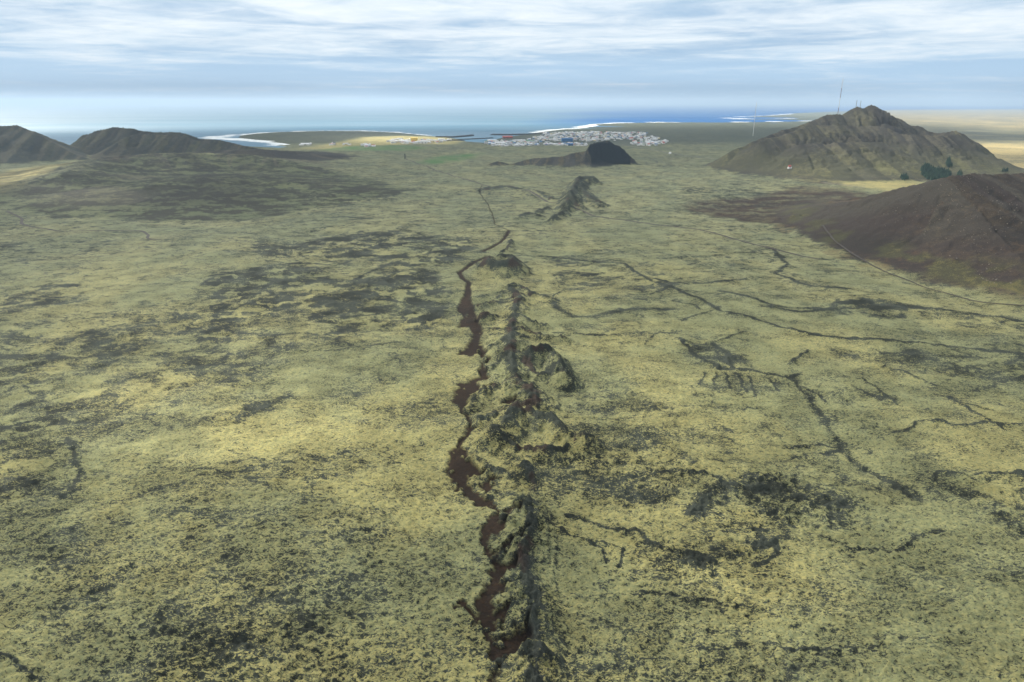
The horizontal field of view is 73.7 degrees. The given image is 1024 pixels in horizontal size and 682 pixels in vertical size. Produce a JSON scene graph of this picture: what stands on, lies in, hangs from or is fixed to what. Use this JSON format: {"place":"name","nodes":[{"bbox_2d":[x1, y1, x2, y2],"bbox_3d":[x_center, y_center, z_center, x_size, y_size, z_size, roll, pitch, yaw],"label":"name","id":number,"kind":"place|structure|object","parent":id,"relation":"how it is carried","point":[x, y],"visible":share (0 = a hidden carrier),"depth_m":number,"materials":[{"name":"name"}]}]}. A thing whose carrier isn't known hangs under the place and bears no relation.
{"place":"outdoors","nodes":[
{"label":"outdoors","id":0,"kind":"place"},
{"bbox_2d":[0,125,88,163],"bbox_3d":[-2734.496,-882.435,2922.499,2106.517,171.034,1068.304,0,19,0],"label":"hill","id":1,"kind":"structure","parent":0,"point":[19,144],"depth_m":2710.39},
{"bbox_2d":[6,211,153,239],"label":"path","id":2,"kind":"structure","parent":0,"point":[22,223],"depth_m":1237.68,"materials":[{"name":"brown soil"}]},
{"bbox_2d":[71,127,260,158],"bbox_3d":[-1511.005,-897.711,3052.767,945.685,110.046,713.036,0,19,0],"label":"hill","id":3,"kind":"structure","parent":0,"point":[114,141],"depth_m":2936.39,"materials":[{"name":"plant"}]},
{"bbox_2d":[0,152,351,208],"bbox_3d":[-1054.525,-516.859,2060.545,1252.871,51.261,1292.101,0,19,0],"label":"hill","id":4,"kind":"structure","parent":0,"point":[180,180],"depth_m":1797.73,"materials":[{"name":"green plant"}]},
{"bbox_2d":[192,149,350,160],"bbox_3d":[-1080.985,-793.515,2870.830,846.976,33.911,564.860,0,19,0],"label":"hill","id":5,"kind":"structure","parent":0,"point":[314,156],"depth_m":2750.28,"materials":[{"name":"plant"}]},
{"bbox_2d":[446,202,532,681],"bbox_3d":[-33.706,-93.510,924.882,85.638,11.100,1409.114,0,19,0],"label":"fissure","id":6,"kind":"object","parent":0,"point":[489,614],"depth_m":394.75,"materials":[{"name":"brown stone"}]},
{"bbox_2d":[0,109,1023,681],"bbox_3d":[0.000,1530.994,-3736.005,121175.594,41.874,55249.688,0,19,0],"label":"ground","id":7,"kind":"structure","parent":0,"point":[230,437],"depth_m":482.96,"materials":[{"name":"green plant"}]},
{"bbox_2d":[364,131,668,146],"bbox_3d":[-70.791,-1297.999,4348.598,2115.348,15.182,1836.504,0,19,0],"label":"town houses","id":8,"kind":"structure","parent":7,"relation":"on","point":[583,133],"depth_m":4468.89,"materials":[{"name":"white paint"}]},
{"bbox_2d":[561,138,572,141],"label":"warehouse","id":9,"kind":"structure","parent":7,"relation":"on","point":[566,139],"depth_m":3886.92,"materials":[{"name":"blue"}]},
{"bbox_2d":[900,172,908,180],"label":"conifer wood","id":10,"kind":"object","parent":7,"relation":"on","point":[904,176],"visible":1,"depth_m":1991.66,"materials":[{"name":"green plant"}]},
{"bbox_2d":[0,102,1023,147],"bbox_3d":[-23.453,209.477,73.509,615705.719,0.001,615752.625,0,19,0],"label":"sea water","id":11,"kind":"structure","parent":0,"point":[69,123],"depth_m":11424.95,"materials":[{"name":"blue liquid"}]},
{"bbox_2d":[436,134,473,137],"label":"breakwater","id":12,"kind":"object","parent":11,"relation":"in","point":[456,136],"visible":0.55,"depth_m":4442.18,"materials":[{"name":"grey stone"}]},
{"bbox_2d":[452,137,492,139],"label":"breakwater","id":13,"kind":"object","parent":11,"relation":"in","point":[472,138],"visible":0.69,"depth_m":4225.36,"materials":[{"name":"grey stone"}]},
{"bbox_2d":[491,132,541,134],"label":"breakwater","id":14,"kind":"object","parent":11,"relation":"in","point":[517,134],"visible":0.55,"depth_m":4773.38,"materials":[{"name":"grey stone"}]},
{"bbox_2d":[0,0,1023,101],"label":"sky","id":15,"kind":"structure","parent":0,"point":[51,50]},
{"bbox_2d":[463,176,609,681],"bbox_3d":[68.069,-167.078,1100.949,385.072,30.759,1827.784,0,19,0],"label":"crater ridge","id":16,"kind":"structure","parent":0,"point":[521,368],"depth_m":462.14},
{"bbox_2d":[490,141,636,165],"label":"hill","id":17,"kind":"structure","parent":0,"point":[602,153],"depth_m":2509.98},
{"bbox_2d":[406,159,818,258],"bbox_3d":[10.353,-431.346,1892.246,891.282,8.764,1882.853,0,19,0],"label":"track","id":18,"kind":"structure","parent":0,"point":[635,221],"depth_m":1324.91,"materials":[{"name":"brown soil"}]},
{"bbox_2d":[621,144,711,158],"bbox_3d":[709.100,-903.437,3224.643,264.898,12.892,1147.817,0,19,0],"label":"road","id":19,"kind":"structure","parent":0,"point":[666,152],"depth_m":3127.09,"materials":[{"name":"grey asphalt"}]},
{"bbox_2d":[706,105,1023,180],"bbox_3d":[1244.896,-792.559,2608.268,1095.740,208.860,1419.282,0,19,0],"label":"mountain","id":20,"kind":"structure","parent":0,"point":[871,143],"depth_m":2247.52,"materials":[{"name":"brown stone"}]},
{"bbox_2d":[920,162,951,179],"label":"conifer wood","id":21,"kind":"object","parent":20,"relation":"on","point":[931,172],"visible":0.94,"depth_m":2036.07,"materials":[{"name":"green plant"}]},
{"bbox_2d":[946,157,952,166],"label":"conifer wood","id":22,"kind":"object","parent":20,"relation":"on","point":[948,162],"visible":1,"depth_m":2174.20,"materials":[{"name":"green plant"}]},
{"bbox_2d":[777,173,1023,298],"bbox_3d":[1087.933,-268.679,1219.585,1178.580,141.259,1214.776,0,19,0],"label":"hill","id":23,"kind":"structure","parent":0,"point":[872,227],"depth_m":1021.38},
{"bbox_2d":[822,225,1023,305],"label":"track","id":24,"kind":"structure","parent":0,"point":[899,276],"depth_m":919.34,"materials":[{"name":"brown soil"}]}
]}

